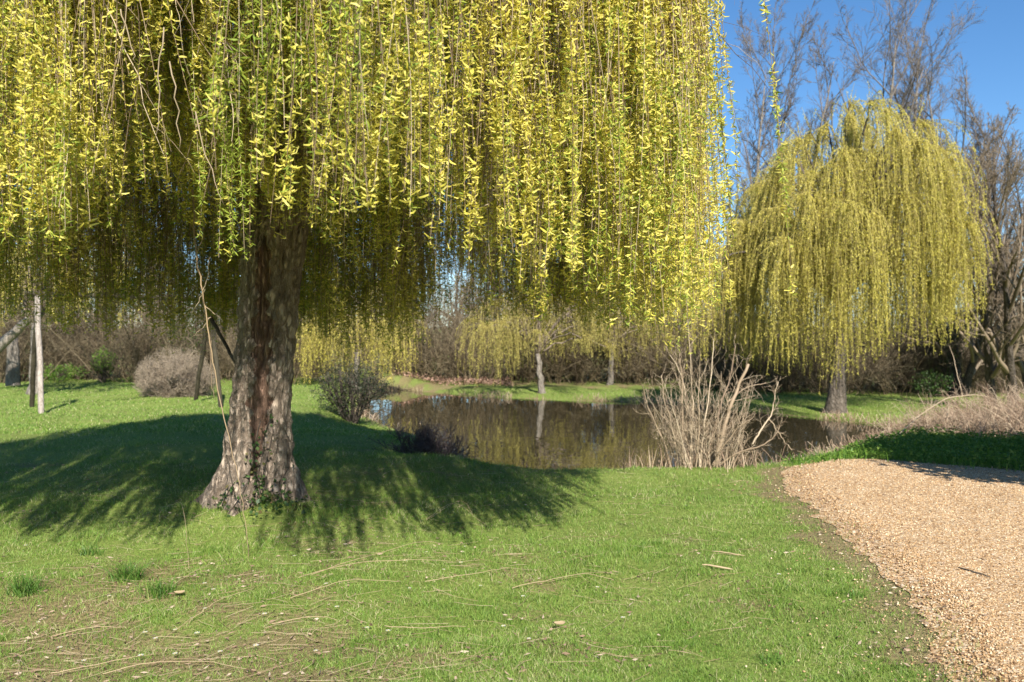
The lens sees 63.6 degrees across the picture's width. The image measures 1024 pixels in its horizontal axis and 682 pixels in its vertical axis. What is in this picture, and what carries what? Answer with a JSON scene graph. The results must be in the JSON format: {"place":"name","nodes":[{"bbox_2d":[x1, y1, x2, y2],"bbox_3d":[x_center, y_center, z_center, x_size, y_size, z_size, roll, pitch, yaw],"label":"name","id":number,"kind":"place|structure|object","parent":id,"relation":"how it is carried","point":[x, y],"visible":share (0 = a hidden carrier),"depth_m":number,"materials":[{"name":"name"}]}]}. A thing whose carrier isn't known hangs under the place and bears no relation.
{"place":"outdoors","nodes":[
{"label":"outdoors","id":0,"kind":"place"},
{"bbox_2d":[0,328,1023,681],"bbox_3d":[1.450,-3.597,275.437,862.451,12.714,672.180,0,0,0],"label":"lawn","id":1,"kind":"structure","parent":0,"point":[374,474],"depth_m":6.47,"materials":[{"name":"plant"}]},
{"bbox_2d":[5,337,20,385],"bbox_3d":[-17.212,0.702,28.497,0.456,1.694,0.486,0,0,0],"label":"tree stump","id":2,"kind":"object","parent":1,"relation":"on","point":[12,375],"visible":0.84,"depth_m":28.33,"materials":[{"name":"wood"}]},
{"bbox_2d":[0,317,31,352],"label":"leaning trunk","id":3,"kind":"object","parent":1,"relation":"on","point":[10,336],"visible":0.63,"depth_m":26.89,"materials":[{"name":"grey wood"}]},
{"bbox_2d":[0,561,67,598],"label":"grass tuft","id":4,"kind":"object","parent":1,"relation":"on","point":[27,583],"visible":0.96,"depth_m":5.24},
{"bbox_2d":[0,280,97,383],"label":"bare shrub","id":5,"kind":"object","parent":1,"relation":"on","point":[2,363],"visible":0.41,"depth_m":31.25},
{"bbox_2d":[0,316,105,381],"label":"bare shrub","id":6,"kind":"object","parent":1,"relation":"on","point":[23,378],"visible":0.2,"depth_m":32.75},
{"bbox_2d":[1,310,115,378],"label":"bare shrub","id":7,"kind":"object","parent":1,"relation":"on","point":[66,353],"visible":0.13,"depth_m":34.33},
{"bbox_2d":[43,362,88,381],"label":"evergreen bush","id":8,"kind":"object","parent":1,"relation":"on","point":[48,370],"visible":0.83,"depth_m":31.93,"materials":[{"name":"green plant"}]},
{"bbox_2d":[19,304,121,379],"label":"bare shrub","id":9,"kind":"object","parent":1,"relation":"on","point":[51,350],"visible":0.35,"depth_m":33.12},
{"bbox_2d":[1,272,161,378],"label":"bare shrub","id":10,"kind":"object","parent":1,"relation":"on","point":[87,337],"visible":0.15,"depth_m":34.41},
{"bbox_2d":[0,193,165,394],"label":"weeping willow","id":11,"kind":"object","parent":1,"relation":"on","point":[24,302],"visible":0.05,"depth_m":24.31,"materials":[{"name":"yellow plant"}]},
{"bbox_2d":[0,272,167,379],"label":"bare shrub","id":12,"kind":"object","parent":1,"relation":"on","point":[43,337],"visible":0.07,"depth_m":33.80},
{"bbox_2d":[1,272,191,379],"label":"bare shrub","id":13,"kind":"object","parent":1,"relation":"on","point":[71,335],"visible":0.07,"depth_m":35.19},
{"bbox_2d":[27,305,166,380],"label":"bare shrub","id":14,"kind":"object","parent":1,"relation":"on","point":[76,357],"visible":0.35,"depth_m":33.09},
{"bbox_2d":[88,345,117,382],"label":"evergreen bush","id":15,"kind":"object","parent":1,"relation":"on","point":[100,358],"visible":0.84,"depth_m":31.88,"materials":[{"name":"green plant"}]},
{"bbox_2d":[0,223,235,377],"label":"bare shrub","id":16,"kind":"object","parent":1,"relation":"on","point":[187,337],"visible":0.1,"depth_m":33.76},
{"bbox_2d":[93,555,153,584],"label":"grass tuft","id":17,"kind":"object","parent":1,"relation":"on","point":[124,576],"visible":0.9,"depth_m":5.56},
{"bbox_2d":[25,291,222,413],"bbox_3d":[-9.225,0.269,19.892,4.308,2.815,2.806,0,0,-36],"label":"swing frame","id":18,"kind":"object","parent":1,"relation":"on","point":[37,352],"visible":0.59,"depth_m":19.43,"materials":[{"name":"brown wood"}]},
{"bbox_2d":[52,275,203,382],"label":"bare shrub","id":19,"kind":"object","parent":1,"relation":"on","point":[145,349],"visible":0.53,"depth_m":31.02,"materials":[{"name":"plant"}]},
{"bbox_2d":[44,301,229,381],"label":"bare shrub","id":20,"kind":"object","parent":1,"relation":"on","point":[135,344],"visible":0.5,"depth_m":31.66,"materials":[{"name":"plant"}]},
{"bbox_2d":[43,246,237,378],"bbox_3d":[-15.200,-1.425,35.153,12.658,6.420,10.830,0,0,-9],"label":"bare shrub","id":21,"kind":"object","parent":1,"relation":"on","point":[135,334],"visible":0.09,"depth_m":34.09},
{"bbox_2d":[120,575,183,600],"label":"grass tuft","id":22,"kind":"object","parent":1,"relation":"on","point":[158,589],"visible":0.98,"depth_m":5.14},
{"bbox_2d":[132,346,216,397],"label":"round bush","id":23,"kind":"object","parent":1,"relation":"on","point":[163,382],"visible":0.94,"depth_m":23.52,"materials":[{"name":"plant"}]},
{"bbox_2d":[144,316,210,366],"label":"bare shrub","id":24,"kind":"object","parent":1,"relation":"on","point":[181,342],"visible":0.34,"depth_m":32.98,"materials":[{"name":"brown plant"}]},
{"bbox_2d":[120,310,302,380],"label":"bare shrub","id":25,"kind":"object","parent":1,"relation":"on","point":[228,366],"visible":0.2,"depth_m":33.08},
{"bbox_2d":[129,294,340,377],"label":"bare shrub","id":26,"kind":"object","parent":1,"relation":"on","point":[221,344],"visible":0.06,"depth_m":34.84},
{"bbox_2d":[159,313,332,382],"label":"bare shrub","id":27,"kind":"object","parent":1,"relation":"on","point":[234,347],"visible":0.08,"depth_m":30.85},
{"bbox_2d":[189,296,361,383],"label":"bare shrub","id":28,"kind":"object","parent":1,"relation":"on","point":[296,370],"visible":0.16,"depth_m":31.33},
{"bbox_2d":[226,311,360,377],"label":"bare shrub","id":29,"kind":"object","parent":1,"relation":"on","point":[312,360],"visible":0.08,"depth_m":35.66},
{"bbox_2d":[165,265,457,376],"bbox_3d":[-8.870,-1.882,39.071,12.847,7.188,11.392,0,0,-11],"label":"bare shrub","id":30,"kind":"object","parent":1,"relation":"on","point":[437,328],"visible":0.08,"depth_m":38.02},
{"bbox_2d":[184,259,462,377],"bbox_3d":[-9.086,-1.905,38.671,9.628,8.130,16.834,0,0,31],"label":"bare shrub","id":31,"kind":"object","parent":1,"relation":"on","point":[306,338],"visible":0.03,"depth_m":36.92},
{"bbox_2d":[299,356,396,424],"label":"dark bush","id":32,"kind":"object","parent":1,"relation":"on","point":[343,403],"visible":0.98,"depth_m":19.82,"materials":[{"name":"green plant"}]},
{"bbox_2d":[293,282,430,392],"bbox_3d":[-5.772,-0.427,30.959,5.306,5.170,5.442,0,0,26],"label":"weeping willow","id":33,"kind":"object","parent":1,"relation":"on","point":[326,344],"visible":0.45,"depth_m":29.96,"materials":[{"name":"yellow plant"}]},
{"bbox_2d":[0,0,797,515],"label":"weeping willow","id":34,"kind":"object","parent":1,"relation":"on","point":[290,142],"visible":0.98,"depth_m":5.25,"materials":[{"name":"green plant"}]},
{"bbox_2d":[185,190,248,557],"bbox_3d":[-2.291,0.197,6.328,0.856,2.808,0.207,0,0,43],"label":"dead branch","id":35,"kind":"object","parent":34,"relation":"hanging from","point":[207,319],"visible":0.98,"depth_m":6.49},
{"bbox_2d":[209,316,234,363],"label":"broken branch","id":36,"kind":"object","parent":34,"relation":"attached to","point":[217,329],"visible":0.86,"depth_m":8.31,"materials":[{"name":"brown plant"}]},
{"bbox_2d":[197,409,317,525],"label":"ivy plant","id":37,"kind":"object","parent":34,"relation":"attached to","point":[263,497],"visible":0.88,"depth_m":7.50,"materials":[{"name":"green plant"}]},
{"bbox_2d":[0,466,801,681],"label":"straw","id":38,"kind":"object","parent":1,"relation":"on","point":[514,554],"visible":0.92,"depth_m":4.82,"materials":[{"name":"plant"}]},
{"bbox_2d":[332,310,470,377],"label":"bare shrub","id":39,"kind":"object","parent":1,"relation":"on","point":[397,365],"visible":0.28,"depth_m":37.75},
{"bbox_2d":[323,240,481,368],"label":"bare shrub","id":40,"kind":"object","parent":1,"relation":"on","point":[426,312],"visible":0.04,"depth_m":43.71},
{"bbox_2d":[360,303,451,375],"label":"bare shrub","id":41,"kind":"object","parent":1,"relation":"on","point":[420,346],"visible":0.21,"depth_m":38.66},
{"bbox_2d":[361,306,471,380],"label":"bare shrub","id":42,"kind":"object","parent":1,"relation":"on","point":[439,336],"visible":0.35,"depth_m":38.47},
{"bbox_2d":[366,414,479,458],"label":"twiggy bush","id":43,"kind":"object","parent":1,"relation":"on","point":[426,444],"visible":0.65,"depth_m":12.47,"materials":[{"name":"plant"}]},
{"bbox_2d":[329,280,519,375],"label":"bare shrub","id":44,"kind":"object","parent":1,"relation":"on","point":[444,330],"visible":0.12,"depth_m":40.93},
{"bbox_2d":[375,267,515,378],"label":"bare shrub","id":45,"kind":"object","parent":1,"relation":"on","point":[454,319],"visible":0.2,"depth_m":41.92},
{"bbox_2d":[392,370,513,386],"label":"dead leaves","id":46,"kind":"object","parent":1,"relation":"on","point":[460,380],"visible":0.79,"depth_m":38.15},
{"bbox_2d":[414,316,494,381],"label":"bare shrub","id":47,"kind":"object","parent":1,"relation":"on","point":[446,375],"visible":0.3,"depth_m":39.35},
{"bbox_2d":[433,238,476,356],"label":"bare tree","id":48,"kind":"object","parent":1,"relation":"on","point":[457,283],"visible":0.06,"depth_m":61.54,"materials":[{"name":"brown plant"}]},
{"bbox_2d":[422,275,508,377],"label":"bare shrub","id":49,"kind":"object","parent":1,"relation":"on","point":[458,324],"visible":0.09,"depth_m":42.27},
{"bbox_2d":[393,288,550,384],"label":"bare shrub","id":50,"kind":"object","parent":1,"relation":"on","point":[463,360],"visible":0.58,"depth_m":38.02,"materials":[{"name":"plant"}]},
{"bbox_2d":[429,315,523,381],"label":"bare shrub","id":51,"kind":"object","parent":1,"relation":"on","point":[482,357],"visible":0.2,"depth_m":39.57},
{"bbox_2d":[376,254,622,382],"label":"bare shrub","id":52,"kind":"object","parent":1,"relation":"on","point":[518,375],"visible":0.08,"depth_m":40.32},
{"bbox_2d":[0,458,1019,681],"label":"leaf litter","id":53,"kind":"object","parent":1,"relation":"on","point":[522,667],"visible":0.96,"depth_m":4.78,"materials":[{"name":"plant"}]},
{"bbox_2d":[467,302,567,382],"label":"bare shrub","id":54,"kind":"object","parent":1,"relation":"on","point":[512,376],"visible":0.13,"depth_m":38.69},
{"bbox_2d":[441,267,625,379],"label":"bare shrub","id":55,"kind":"object","parent":1,"relation":"on","point":[510,319],"visible":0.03,"depth_m":42.02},
{"bbox_2d":[472,304,600,382],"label":"bare shrub","id":56,"kind":"object","parent":1,"relation":"on","point":[527,364],"visible":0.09,"depth_m":39.02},
{"bbox_2d":[454,286,628,393],"bbox_3d":[1.195,-0.332,32.060,6.856,5.135,6.777,0,0,0],"label":"weeping willow","id":57,"kind":"object","parent":1,"relation":"on","point":[536,340],"visible":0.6,"depth_m":31.24,"materials":[{"name":"yellow plant"}]},
{"bbox_2d":[489,307,644,385],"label":"bare shrub","id":58,"kind":"object","parent":1,"relation":"on","point":[567,351],"visible":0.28,"depth_m":38.03,"materials":[{"name":"plant"}]},
{"bbox_2d":[466,304,670,378],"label":"bare shrub","id":59,"kind":"object","parent":1,"relation":"on","point":[551,375],"visible":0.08,"depth_m":39.41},
{"bbox_2d":[529,313,635,383],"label":"bare shrub","id":60,"kind":"object","parent":1,"relation":"on","point":[573,378],"visible":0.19,"depth_m":39.34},
{"bbox_2d":[523,324,641,383],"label":"bare shrub","id":61,"kind":"object","parent":1,"relation":"on","point":[581,378],"visible":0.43,"depth_m":38.53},
{"bbox_2d":[537,279,672,381],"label":"bare shrub","id":62,"kind":"object","parent":1,"relation":"on","point":[608,351],"visible":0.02,"depth_m":39.27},
{"bbox_2d":[544,291,689,384],"bbox_3d":[4.311,-0.869,36.968,6.689,6.133,5.654,0,0,0],"label":"weeping willow","id":63,"kind":"object","parent":1,"relation":"on","point":[610,380],"visible":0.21,"depth_m":36.71,"materials":[{"name":"yellow plant"}]},
{"bbox_2d":[564,312,694,384],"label":"bare shrub","id":64,"kind":"object","parent":1,"relation":"on","point":[621,371],"visible":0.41,"depth_m":38.06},
{"bbox_2d":[564,317,702,382],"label":"bare shrub","id":65,"kind":"object","parent":1,"relation":"on","point":[648,365],"visible":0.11,"depth_m":40.09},
{"bbox_2d":[355,384,919,464],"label":"dead stalks","id":66,"kind":"object","parent":1,"relation":"on","point":[839,414],"visible":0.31,"depth_m":21.97,"materials":[{"name":"plant"}]},
{"bbox_2d":[601,311,723,384],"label":"bare shrub","id":67,"kind":"object","parent":1,"relation":"on","point":[655,370],"visible":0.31,"depth_m":38.05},
{"bbox_2d":[610,441,766,472],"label":"dry grass","id":68,"kind":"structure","parent":1,"relation":"on","point":[740,463],"depth_m":10.60,"materials":[{"name":"plant"}]},
{"bbox_2d":[630,319,794,470],"bbox_3d":[2.585,0.784,10.644,2.110,2.309,1.783,0,0,0],"label":"coppiced shrub","id":69,"kind":"object","parent":1,"relation":"on","point":[717,444],"visible":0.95,"depth_m":10.58,"materials":[{"name":"plant"}]},
{"bbox_2d":[681,333,766,390],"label":"bare shrub","id":70,"kind":"object","parent":1,"relation":"on","point":[725,383],"visible":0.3,"depth_m":33.06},
{"bbox_2d":[698,165,762,336],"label":"bare tree","id":71,"kind":"object","parent":1,"relation":"on","point":[738,200],"visible":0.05,"depth_m":47.04,"materials":[{"name":"brown plant"}]},
{"bbox_2d":[670,310,819,392],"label":"bare shrub","id":72,"kind":"object","parent":1,"relation":"on","point":[738,371],"visible":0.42,"depth_m":31.46,"materials":[{"name":"plant"}]},
{"bbox_2d":[608,262,901,391],"bbox_3d":[7.977,-0.839,33.634,9.824,5.840,11.589,0,0,-32],"label":"bare shrub","id":73,"kind":"object","parent":1,"relation":"on","point":[687,356],"visible":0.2,"depth_m":33.05,"materials":[{"name":"plant"}]},
{"bbox_2d":[710,0,824,323],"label":"bare tree","id":74,"kind":"object","parent":1,"relation":"on","point":[789,103],"visible":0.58,"depth_m":45.49,"materials":[{"name":"grey plant"}]},
{"bbox_2d":[683,303,851,389],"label":"bare shrub","id":75,"kind":"object","parent":1,"relation":"on","point":[743,386],"visible":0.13,"depth_m":33.44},
{"bbox_2d":[729,1,808,292],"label":"bare tree","id":76,"kind":"object","parent":1,"relation":"on","point":[760,117],"visible":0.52,"depth_m":46.19,"materials":[{"name":"grey plant"}]},
{"bbox_2d":[751,643,795,668],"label":"grass tuft","id":77,"kind":"object","parent":1,"relation":"on","point":[768,657],"visible":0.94,"depth_m":4.16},
{"bbox_2d":[663,303,886,390],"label":"bare shrub","id":78,"kind":"object","parent":1,"relation":"on","point":[756,356],"visible":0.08,"depth_m":33.46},
{"bbox_2d":[681,309,877,391],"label":"bare shrub","id":79,"kind":"object","parent":1,"relation":"on","point":[815,354],"visible":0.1,"depth_m":32.45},
{"bbox_2d":[710,307,864,392],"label":"bare shrub","id":80,"kind":"object","parent":1,"relation":"on","point":[794,381],"visible":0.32,"depth_m":31.70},
{"bbox_2d":[690,303,925,393],"bbox_3d":[10.277,-0.024,31.347,6.392,4.758,9.455,0,0,-4],"label":"bare shrub","id":81,"kind":"object","parent":1,"relation":"on","point":[779,390],"visible":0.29,"depth_m":31.52,"materials":[{"name":"plant"}]},
{"bbox_2d":[635,82,1002,413],"bbox_3d":[9.123,-2.555,23.802,8.829,9.571,8.948,0,0,38],"label":"weeping willow","id":82,"kind":"object","parent":1,"relation":"on","point":[848,243],"visible":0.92,"depth_m":21.87,"materials":[{"name":"yellow plant"}]},
{"bbox_2d":[738,300,919,394],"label":"bare shrub","id":83,"kind":"object","parent":1,"relation":"on","point":[815,380],"visible":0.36,"depth_m":30.54,"materials":[{"name":"plant"}]},
{"bbox_2d":[760,321,901,392],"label":"bare shrub","id":84,"kind":"object","parent":1,"relation":"on","point":[824,381],"visible":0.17,"depth_m":32.03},
{"bbox_2d":[780,14,897,331],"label":"bare tree","id":85,"kind":"object","parent":1,"relation":"on","point":[826,106],"visible":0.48,"depth_m":47.22,"materials":[{"name":"grey plant"}]},
{"bbox_2d":[787,326,892,395],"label":"bare shrub","id":86,"kind":"object","parent":1,"relation":"on","point":[865,380],"visible":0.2,"depth_m":30.95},
{"bbox_2d":[701,289,978,388],"bbox_3d":[14.060,-0.801,34.249,12.739,6.312,7.376,0,0,17],"label":"bare shrub","id":87,"kind":"object","parent":1,"relation":"on","point":[863,340],"visible":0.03,"depth_m":32.78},
{"bbox_2d":[770,290,969,389],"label":"bare shrub","id":88,"kind":"object","parent":1,"relation":"on","point":[869,345],"visible":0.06,"depth_m":32.84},
{"bbox_2d":[799,0,942,366],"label":"bare tree","id":89,"kind":"object","parent":1,"relation":"on","point":[911,86],"visible":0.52,"depth_m":44.79,"materials":[{"name":"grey plant"}]},
{"bbox_2d":[796,271,961,392],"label":"bare shrub","id":90,"kind":"object","parent":1,"relation":"on","point":[906,348],"visible":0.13,"depth_m":31.08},
{"bbox_2d":[846,316,935,393],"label":"bare shrub","id":91,"kind":"object","parent":1,"relation":"on","point":[887,363],"visible":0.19,"depth_m":31.73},
{"bbox_2d":[815,321,966,395],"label":"bare shrub","id":92,"kind":"object","parent":1,"relation":"on","point":[883,361],"visible":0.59,"depth_m":30.50,"materials":[{"name":"plant"}]},
{"bbox_2d":[781,424,1023,470],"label":"weeds","id":93,"kind":"object","parent":1,"relation":"on","point":[919,443],"visible":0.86,"depth_m":11.38,"materials":[{"name":"green plant"}]},
{"bbox_2d":[781,459,1023,681],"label":"gravel drive","id":94,"kind":"structure","parent":1,"relation":"on","point":[875,498],"depth_m":6.74,"materials":[{"name":"gravel"}]},
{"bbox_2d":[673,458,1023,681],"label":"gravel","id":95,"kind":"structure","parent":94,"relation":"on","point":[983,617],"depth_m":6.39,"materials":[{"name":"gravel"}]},
{"bbox_2d":[831,308,1004,393],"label":"bare shrub","id":96,"kind":"object","parent":1,"relation":"on","point":[894,348],"visible":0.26,"depth_m":31.48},
{"bbox_2d":[865,309,984,391],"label":"bare shrub","id":97,"kind":"object","parent":1,"relation":"on","point":[916,359],"visible":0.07,"depth_m":32.16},
{"bbox_2d":[849,321,1003,393],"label":"bare shrub","id":98,"kind":"object","parent":1,"relation":"on","point":[921,369],"visible":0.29,"depth_m":31.31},
{"bbox_2d":[868,0,990,319],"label":"bare tree","id":99,"kind":"object","parent":1,"relation":"on","point":[917,94],"visible":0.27,"depth_m":48.51,"materials":[{"name":"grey plant"}]},
{"bbox_2d":[908,367,956,397],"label":"evergreen bush","id":100,"kind":"object","parent":1,"relation":"on","point":[934,378],"visible":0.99,"depth_m":29.38,"materials":[{"name":"green plant"}]},
{"bbox_2d":[846,0,1023,370],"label":"bare tree","id":101,"kind":"object","parent":1,"relation":"on","point":[946,65],"visible":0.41,"depth_m":47.71,"materials":[{"name":"grey plant"}]},
{"bbox_2d":[861,371,1023,439],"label":"brambles","id":102,"kind":"object","parent":1,"relation":"on","point":[996,417],"visible":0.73,"depth_m":15.04,"materials":[{"name":"plant"}]},
{"bbox_2d":[861,263,1023,388],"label":"bare shrub","id":103,"kind":"object","parent":1,"relation":"on","point":[921,337],"visible":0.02,"depth_m":31.50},
{"bbox_2d":[882,325,1021,394],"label":"bare shrub","id":104,"kind":"object","parent":1,"relation":"on","point":[1001,376],"visible":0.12,"depth_m":30.78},
{"bbox_2d":[921,313,983,395],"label":"evergreen bush","id":105,"kind":"object","parent":1,"relation":"on","point":[941,365],"visible":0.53,"depth_m":30.29,"materials":[{"name":"green plant"}]},
{"bbox_2d":[889,117,1023,396],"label":"bare tree","id":106,"kind":"object","parent":1,"relation":"on","point":[974,357],"visible":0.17,"depth_m":29.89,"materials":[{"name":"brown plant"}]},
{"bbox_2d":[895,336,1022,395],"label":"bare shrub","id":107,"kind":"object","parent":1,"relation":"on","point":[974,379],"visible":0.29,"depth_m":30.50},
{"bbox_2d":[929,108,1023,405],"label":"bare tree","id":108,"kind":"object","parent":1,"relation":"on","point":[1005,358],"visible":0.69,"depth_m":23.73,"materials":[{"name":"brown plant"}]},
{"bbox_2d":[941,75,1023,339],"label":"bare tree","id":109,"kind":"object","parent":1,"relation":"on","point":[981,131],"visible":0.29,"depth_m":44.58,"materials":[{"name":"grey plant"}]},
{"bbox_2d":[961,120,1023,392],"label":"bare tree","id":110,"kind":"object","parent":1,"relation":"on","point":[1020,364],"visible":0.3,"depth_m":27.61,"materials":[{"name":"brown plant"}]},
{"bbox_2d":[963,101,1023,287],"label":"bare tree","id":111,"kind":"object","parent":1,"relation":"on","point":[994,144],"visible":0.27,"depth_m":43.88,"materials":[{"name":"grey plant"}]},
{"bbox_2d":[4,0,1023,327],"label":"sky","id":112,"kind":"structure","parent":0,"point":[993,49],"materials":[{"name":"blue"}]},
{"bbox_2d":[362,391,907,469],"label":"pond","id":113,"kind":"structure","parent":0,"point":[541,434],"depth_m":20.30,"materials":[{"name":"brown liquid"}]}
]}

